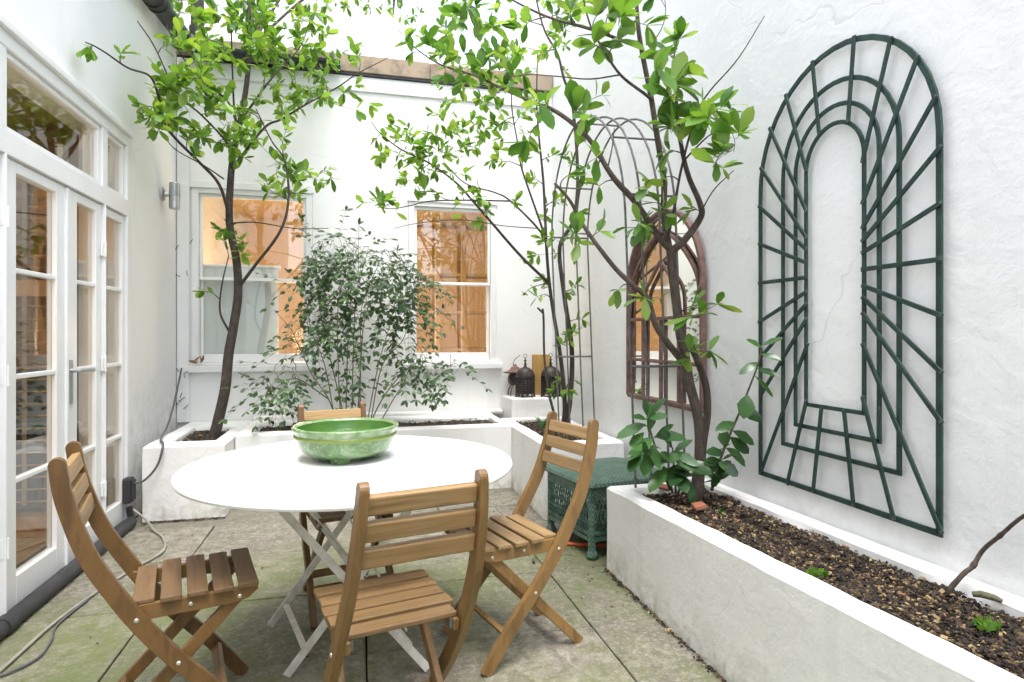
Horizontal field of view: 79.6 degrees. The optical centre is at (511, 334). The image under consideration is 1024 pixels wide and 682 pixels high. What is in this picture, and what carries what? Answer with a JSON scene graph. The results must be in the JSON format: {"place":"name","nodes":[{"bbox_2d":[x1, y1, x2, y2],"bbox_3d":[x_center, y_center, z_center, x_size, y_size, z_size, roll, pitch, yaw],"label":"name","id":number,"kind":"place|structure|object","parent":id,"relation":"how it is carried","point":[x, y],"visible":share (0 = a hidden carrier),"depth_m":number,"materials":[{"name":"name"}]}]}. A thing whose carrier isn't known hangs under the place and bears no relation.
{"place":"outdoors","nodes":[
{"label":"outdoors","id":0,"kind":"place"},
{"bbox_2d":[16,369,78,511],"bbox_3d":[-3.439,0.725,4.067,1.100,0.950,0.840,0,0,-14],"label":"shelving unit","id":1,"kind":"object","parent":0,"point":[32,483],"visible":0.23,"depth_m":4.29,"materials":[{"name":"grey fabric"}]},
{"bbox_2d":[291,0,394,58],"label":"house","id":2,"kind":"structure","parent":0,"point":[372,32],"depth_m":14.55,"materials":[{"name":"grey brick"}]},
{"bbox_2d":[0,487,724,681],"bbox_3d":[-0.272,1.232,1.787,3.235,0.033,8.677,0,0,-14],"label":"patio paving","id":3,"kind":"structure","parent":0,"point":[642,646],"depth_m":2.55,"materials":[{"name":"stone"}]},
{"bbox_2d":[0,598,88,676],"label":"cable","id":4,"kind":"object","parent":3,"relation":"on","point":[47,645],"visible":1,"depth_m":2.39,"materials":[{"name":"beige plastic"}]},
{"bbox_2d":[0,517,136,640],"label":"drain pipe","id":5,"kind":"object","parent":3,"relation":"on","point":[13,618],"visible":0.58,"depth_m":2.79,"materials":[{"name":"black plastic"}]},
{"bbox_2d":[0,509,165,672],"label":"cable","id":6,"kind":"object","parent":3,"relation":"on","point":[21,651],"visible":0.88,"depth_m":2.67,"materials":[{"name":"white plastic"}]},
{"bbox_2d":[0,0,245,615],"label":"house","id":7,"kind":"structure","parent":3,"relation":"on","point":[109,301],"depth_m":3.59,"materials":[{"name":"white paint"}]},
{"bbox_2d":[0,158,68,611],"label":"french door","id":8,"kind":"structure","parent":7,"relation":"in","point":[22,581],"depth_m":3.05,"materials":[{"name":"white paint"}]},
{"bbox_2d":[16,144,68,538],"bbox_3d":[-3.160,0.025,3.622,0.925,2.350,0.120,0,0,-14],"label":"wooden blind","id":9,"kind":"object","parent":7,"relation":"on","point":[32,524],"visible":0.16,"depth_m":3.66,"materials":[{"name":"white wood"}]},
{"bbox_2d":[7,52,99,183],"bbox_3d":[-2.293,-1.040,3.078,0.044,0.346,1.001,0,0,-14],"label":"transom window","id":10,"kind":"structure","parent":7,"relation":"in","point":[12,62],"depth_m":3.17,"materials":[{"name":"white paint"}]},
{"bbox_2d":[69,189,106,562],"bbox_3d":[-2.331,0.212,3.384,0.119,1.945,0.460,0,0,-14],"label":"french door","id":11,"kind":"structure","parent":7,"relation":"in","point":[96,248],"depth_m":3.51,"materials":[{"name":"white paint"}]},
{"bbox_2d":[108,133,123,197],"bbox_3d":[-2.470,-1.040,3.786,0.044,0.346,0.301,0,0,-14],"label":"transom window","id":12,"kind":"structure","parent":7,"relation":"in","point":[119,148],"depth_m":3.91,"materials":[{"name":"white paint"}]},
{"bbox_2d":[122,476,135,517],"bbox_3d":[-2.440,1.067,3.925,0.069,0.313,0.080,0,0,-14],"label":"junction box","id":13,"kind":"object","parent":7,"relation":"attached to","point":[128,491],"visible":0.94,"depth_m":3.90,"materials":[{"name":"black plastic"}]},
{"bbox_2d":[142,0,190,46],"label":"soil pipe","id":14,"kind":"object","parent":7,"relation":"attached to","point":[163,12],"visible":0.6,"depth_m":4.35,"materials":[{"name":"black plastic"}]},
{"bbox_2d":[189,0,219,57],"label":"vent pipe","id":15,"kind":"object","parent":14,"relation":"attached to","point":[193,28],"visible":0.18,"depth_m":4.96,"materials":[{"name":"black plastic"}]},
{"bbox_2d":[159,182,179,209],"bbox_3d":[-2.599,-1.060,4.679,0.128,0.200,0.100,0,0,-14],"label":"wall lamp","id":16,"kind":"object","parent":7,"relation":"attached to","point":[173,194],"visible":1,"depth_m":4.66,"materials":[{"name":"metal"}]},
{"bbox_2d":[175,57,192,422],"bbox_3d":[-2.706,-0.780,5.055,0.160,3.000,0.075,0,0,-14],"label":"corner conduit","id":17,"kind":"object","parent":7,"relation":"attached to","point":[183,287],"visible":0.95,"depth_m":5.05,"materials":[{"name":"white gloss paint"},{"name":"grey metal"}]},
{"bbox_2d":[47,441,258,681],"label":"folding chair","id":18,"kind":"object","parent":3,"relation":"on","point":[77,504],"visible":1,"depth_m":1.87,"materials":[{"name":"brown wood"}]},
{"bbox_2d":[142,420,252,522],"bbox_3d":[-2.297,0.970,4.603,0.500,0.500,1.150,0,0,-14],"label":"corner planter","id":19,"kind":"object","parent":3,"relation":"on","point":[184,446],"visible":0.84,"depth_m":4.05,"materials":[{"name":"white paint"}]},
{"bbox_2d":[134,368,182,483],"bbox_3d":[-2.475,0.611,4.482,0.175,0.691,1.113,0,0,-14],"label":"cable","id":20,"kind":"object","parent":19,"relation":"hanging from","point":[159,459],"visible":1,"depth_m":4.24,"materials":[{"name":"black rubber"}]},
{"bbox_2d":[76,0,387,439],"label":"slender tree","id":21,"kind":"object","parent":19,"relation":"in","point":[169,85],"visible":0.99,"depth_m":4.41,"materials":[{"name":"green plant"}]},
{"bbox_2d":[251,0,424,30],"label":"background tree","id":22,"kind":"object","parent":3,"relation":"on","point":[399,3],"visible":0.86,"depth_m":10.19,"materials":[{"name":"green plant"}]},
{"bbox_2d":[171,436,511,677],"bbox_3d":[-0.609,0.850,2.353,1.220,0.733,1.220,0,0,-14],"label":"garden table","id":23,"kind":"object","parent":3,"relation":"on","point":[283,479],"visible":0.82,"depth_m":2.18,"materials":[{"name":"white metal"}]},
{"bbox_2d":[291,417,398,464],"bbox_3d":[-0.652,0.417,2.414,0.407,0.134,0.407,0,0,-14],"label":"glazed bowl","id":24,"kind":"object","parent":23,"relation":"on","point":[339,441],"visible":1,"depth_m":2.28,"materials":[{"name":"green ceramic"}]},
{"bbox_2d":[297,401,393,628],"bbox_3d":[-0.783,0.783,2.855,0.379,0.890,0.537,0,0,-28],"label":"folding chair","id":25,"kind":"object","parent":3,"relation":"on","point":[326,517],"visible":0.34,"depth_m":2.77,"materials":[{"name":"brown wood"}]},
{"bbox_2d":[177,39,552,428],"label":"back house","id":26,"kind":"structure","parent":3,"relation":"on","point":[327,136],"depth_m":5.52,"materials":[{"name":"paint"}]},
{"bbox_2d":[188,355,203,363],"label":"dead leaves","id":27,"kind":"object","parent":26,"relation":"on","point":[194,361],"visible":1,"depth_m":5.08,"materials":[{"name":"brown plant"}]},
{"bbox_2d":[203,264,280,362],"bbox_3d":[-2.349,-0.178,5.292,0.670,0.856,0.032,0,0,-14],"label":"white panel","id":28,"kind":"object","parent":26,"relation":"attached to","point":[257,331],"visible":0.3,"depth_m":5.30,"materials":[{"name":"paint"}]},
{"bbox_2d":[183,180,318,372],"bbox_3d":[-2.201,-0.487,5.238,1.060,1.595,0.150,0,0,-14],"label":"window","id":29,"kind":"structure","parent":26,"relation":"in","point":[200,188],"depth_m":5.18,"materials":[{"name":"white paint"}]},
{"bbox_2d":[220,47,340,68],"bbox_3d":[-1.937,-2.321,5.170,0.950,0.061,0.110,0,0,-14],"label":"gutter","id":30,"kind":"object","parent":26,"relation":"attached to","point":[239,53],"visible":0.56,"depth_m":5.14,"materials":[{"name":"black plastic"}]},
{"bbox_2d":[253,409,502,420],"bbox_3d":[-1.134,0.703,5.433,2.145,0.035,0.092,0,0,-14],"label":"wall ledge","id":31,"kind":"object","parent":26,"relation":"attached to","point":[414,413],"depth_m":5.48,"materials":[{"name":"white paint"}]},
{"bbox_2d":[416,214,486,352],"bbox_3d":[-0.648,-0.180,6.693,0.930,2.200,0.300,0,0,-14],"label":"tall cabinet","id":32,"kind":"object","parent":26,"relation":"in","point":[462,226],"visible":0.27,"depth_m":6.57,"materials":[{"name":"brown wood"}]},
{"bbox_2d":[403,194,502,369],"bbox_3d":[-0.544,-0.478,5.652,0.915,1.575,0.150,0,0,-14],"label":"window","id":33,"kind":"structure","parent":26,"relation":"in","point":[478,360],"depth_m":5.67,"materials":[{"name":"white paint"}]},
{"bbox_2d":[235,413,511,488],"bbox_3d":[-1.098,0.966,5.064,2.051,0.508,0.839,0,0,-14],"label":"back planter","id":34,"kind":"object","parent":3,"relation":"on","point":[490,429],"visible":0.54,"depth_m":4.87,"materials":[{"name":"white paint"}]},
{"bbox_2d":[219,206,491,432],"bbox_3d":[-1.217,-0.092,4.860,1.937,1.780,1.311,0,0,-14],"label":"fine leaved shrub","id":35,"kind":"object","parent":34,"relation":"in","point":[341,299],"visible":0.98,"depth_m":4.71,"materials":[{"name":"green plant"}]},
{"bbox_2d":[71,511,726,681],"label":"leaf litter","id":36,"kind":"object","parent":3,"relation":"on","point":[619,582],"visible":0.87,"depth_m":2.75,"materials":[{"name":"brown plant"}]},
{"bbox_2d":[313,468,488,681],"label":"folding chair","id":37,"kind":"object","parent":3,"relation":"on","point":[353,606],"visible":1,"depth_m":1.55,"materials":[{"name":"brown wood"}]},
{"bbox_2d":[448,0,451,64],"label":"pole","id":38,"kind":"object","parent":3,"relation":"on","point":[449,19],"depth_m":12.03,"materials":[{"name":"white"}]},
{"bbox_2d":[441,411,598,676],"bbox_3d":[0.037,0.783,2.473,0.537,0.890,0.379,0,0,-30],"label":"folding chair","id":39,"kind":"object","parent":3,"relation":"on","point":[515,534],"visible":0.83,"depth_m":2.39,"materials":[{"name":"brown wood"}]},
{"bbox_2d":[502,394,561,417],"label":"plinth","id":40,"kind":"structure","parent":3,"relation":"on","point":[513,406],"depth_m":5.43,"materials":[{"name":"white paint"}]},
{"bbox_2d":[503,355,521,395],"bbox_3d":[0.027,0.369,5.645,0.240,0.373,0.208,0,0,-14],"label":"pagoda lantern","id":41,"kind":"object","parent":40,"relation":"on","point":[513,370],"visible":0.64,"depth_m":5.60,"materials":[{"name":"metal"}]},
{"bbox_2d":[515,354,534,397],"bbox_3d":[0.119,0.362,5.524,0.190,0.385,0.176,0,0,-14],"label":"lantern","id":42,"kind":"object","parent":40,"relation":"on","point":[524,374],"visible":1,"depth_m":5.46,"materials":[{"name":"metal"}]},
{"bbox_2d":[532,354,549,394],"bbox_3d":[0.270,0.366,5.724,0.170,0.375,0.035,0,0,-14],"label":"wooden board","id":43,"kind":"object","parent":40,"relation":"on","point":[537,364],"visible":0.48,"depth_m":5.70,"materials":[{"name":"brown wood"}]},
{"bbox_2d":[540,353,560,396],"bbox_3d":[0.349,0.358,5.550,0.194,0.393,0.180,0,0,-14],"label":"lantern","id":44,"kind":"object","parent":40,"relation":"on","point":[551,371],"visible":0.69,"depth_m":5.50,"materials":[{"name":"metal"}]},
{"bbox_2d":[501,416,623,519],"bbox_3d":[0.327,0.969,4.756,0.567,0.502,1.335,0,0,-14],"label":"side planter","id":45,"kind":"object","parent":3,"relation":"on","point":[527,436],"visible":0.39,"depth_m":4.43,"materials":[{"name":"white paint"}]},
{"bbox_2d":[356,0,593,433],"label":"multi stemmed tree","id":46,"kind":"object","parent":45,"relation":"on","point":[421,179],"visible":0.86,"depth_m":4.54,"materials":[{"name":"green plant"}]},
{"bbox_2d":[534,416,546,428],"bbox_3d":[0.240,0.617,4.370,0.162,0.096,0.105,0,0,-5],"label":"spiky plant","id":47,"kind":"object","parent":45,"relation":"in","point":[543,424],"visible":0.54,"depth_m":4.34,"materials":[{"name":"green plant"}]},
{"bbox_2d":[537,307,557,420],"bbox_3d":[0.283,0.259,4.728,0.180,0.950,0.045,0,0,12],"label":"cut stem","id":48,"kind":"object","parent":45,"relation":"in","point":[544,360],"visible":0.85,"depth_m":4.73,"materials":[{"name":"brown plant"}]},
{"bbox_2d":[567,541,606,546],"bbox_3d":[0.498,1.207,3.591,0.800,0.026,0.152,0,0,4],"label":"saucer","id":49,"kind":"object","parent":3,"relation":"on","point":[577,544],"visible":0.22,"depth_m":3.53,"materials":[{"name":"orange ceramic"}]},
{"bbox_2d":[545,457,665,560],"bbox_3d":[0.558,1.006,3.665,0.594,0.427,0.594,0,0,-24],"label":"wicker table","id":50,"kind":"object","parent":3,"relation":"on","point":[591,523],"visible":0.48,"depth_m":3.50,"materials":[{"name":"green wicker"}]},
{"bbox_2d":[485,0,1023,597],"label":"boundary wall","id":51,"kind":"structure","parent":3,"relation":"on","point":[971,52],"depth_m":2.34,"materials":[{"name":"white paint"}]},
{"bbox_2d":[626,209,706,412],"bbox_3d":[0.895,-0.167,3.677,0.035,1.160,0.937,0,0,-14],"label":"arched mirror","id":52,"kind":"object","parent":51,"relation":"attached to","point":[692,267],"visible":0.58,"depth_m":3.67,"materials":[{"name":"mirror"}]},
{"bbox_2d":[757,34,943,537],"bbox_3d":[1.247,-0.236,2.361,0.059,1.744,0.949,0,0,-14],"label":"wall trellis","id":53,"kind":"object","parent":51,"relation":"attached to","point":[937,153],"depth_m":2.18,"materials":[{"name":"green paint"}]},
{"bbox_2d":[607,477,1023,681],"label":"long planter","id":54,"kind":"object","parent":3,"relation":"on","point":[737,593],"visible":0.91,"depth_m":1.99,"materials":[{"name":"white paint"}]},
{"bbox_2d":[394,0,764,502],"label":"crooked tree","id":55,"kind":"object","parent":54,"relation":"on","point":[694,123],"visible":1,"depth_m":2.89,"materials":[{"name":"green plant"}]},
{"bbox_2d":[551,115,684,487],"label":"garden arch","id":56,"kind":"structure","parent":54,"relation":"on","point":[618,126],"depth_m":3.28,"materials":[{"name":"metal"}]},
{"bbox_2d":[616,398,710,503],"bbox_3d":[0.692,0.546,2.886,0.410,0.500,0.244,0,0,-7],"label":"broad leaved shrub","id":57,"kind":"object","parent":54,"relation":"in","point":[645,454],"visible":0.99,"depth_m":2.87,"materials":[{"name":"green plant"}]},
{"bbox_2d":[658,484,668,491],"bbox_3d":[0.773,0.771,3.111,0.056,0.023,0.071,0,0,25],"label":"terracotta shard","id":58,"kind":"object","parent":54,"relation":"on","point":[664,487],"visible":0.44,"depth_m":3.09,"materials":[{"name":"orange ceramic"}]},
{"bbox_2d":[691,501,706,510],"bbox_3d":[0.834,0.762,2.742,0.071,0.023,0.056,0,0,-19],"label":"terracotta shard","id":59,"kind":"object","parent":54,"relation":"on","point":[699,505],"visible":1,"depth_m":2.73,"materials":[{"name":"orange ceramic"}]},
{"bbox_2d":[702,337,782,490],"bbox_3d":[1.000,0.371,2.753,0.175,0.728,0.402,0,0,-24],"label":"leaning sapling","id":60,"kind":"object","parent":54,"relation":"in","point":[720,468],"visible":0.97,"depth_m":2.77,"materials":[{"name":"green plant"}]},
{"bbox_2d":[805,567,827,577],"bbox_3d":[0.955,0.746,1.938,0.065,0.025,0.066,0,0,-14],"label":"weed","id":61,"kind":"object","parent":54,"relation":"in","point":[820,572],"visible":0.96,"depth_m":1.93,"materials":[{"name":"green plant"}]},
{"bbox_2d":[945,514,1023,598],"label":"bare shoot","id":62,"kind":"object","parent":54,"relation":"in","point":[957,580],"visible":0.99,"depth_m":1.76,"materials":[{"name":"brown plant"}]},
{"bbox_2d":[972,614,1001,631],"bbox_3d":[1.202,0.729,1.554,0.057,0.036,0.058,0,0,17],"label":"weed","id":63,"kind":"object","parent":54,"relation":"in","point":[988,624],"visible":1,"depth_m":1.55,"materials":[{"name":"green plant"}]},
{"bbox_2d":[972,590,1002,602],"bbox_3d":[1.315,0.722,1.701,0.070,0.022,0.022,0,0,40],"label":"bark chunk","id":64,"kind":"object","parent":54,"relation":"on","point":[987,595],"visible":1,"depth_m":1.70,"materials":[{"name":"beige wood"}]},
{"bbox_2d":[233,0,541,70],"label":"sky","id":65,"kind":"structure","parent":0,"point":[430,7],"materials":[{"name":"white"}]}
]}

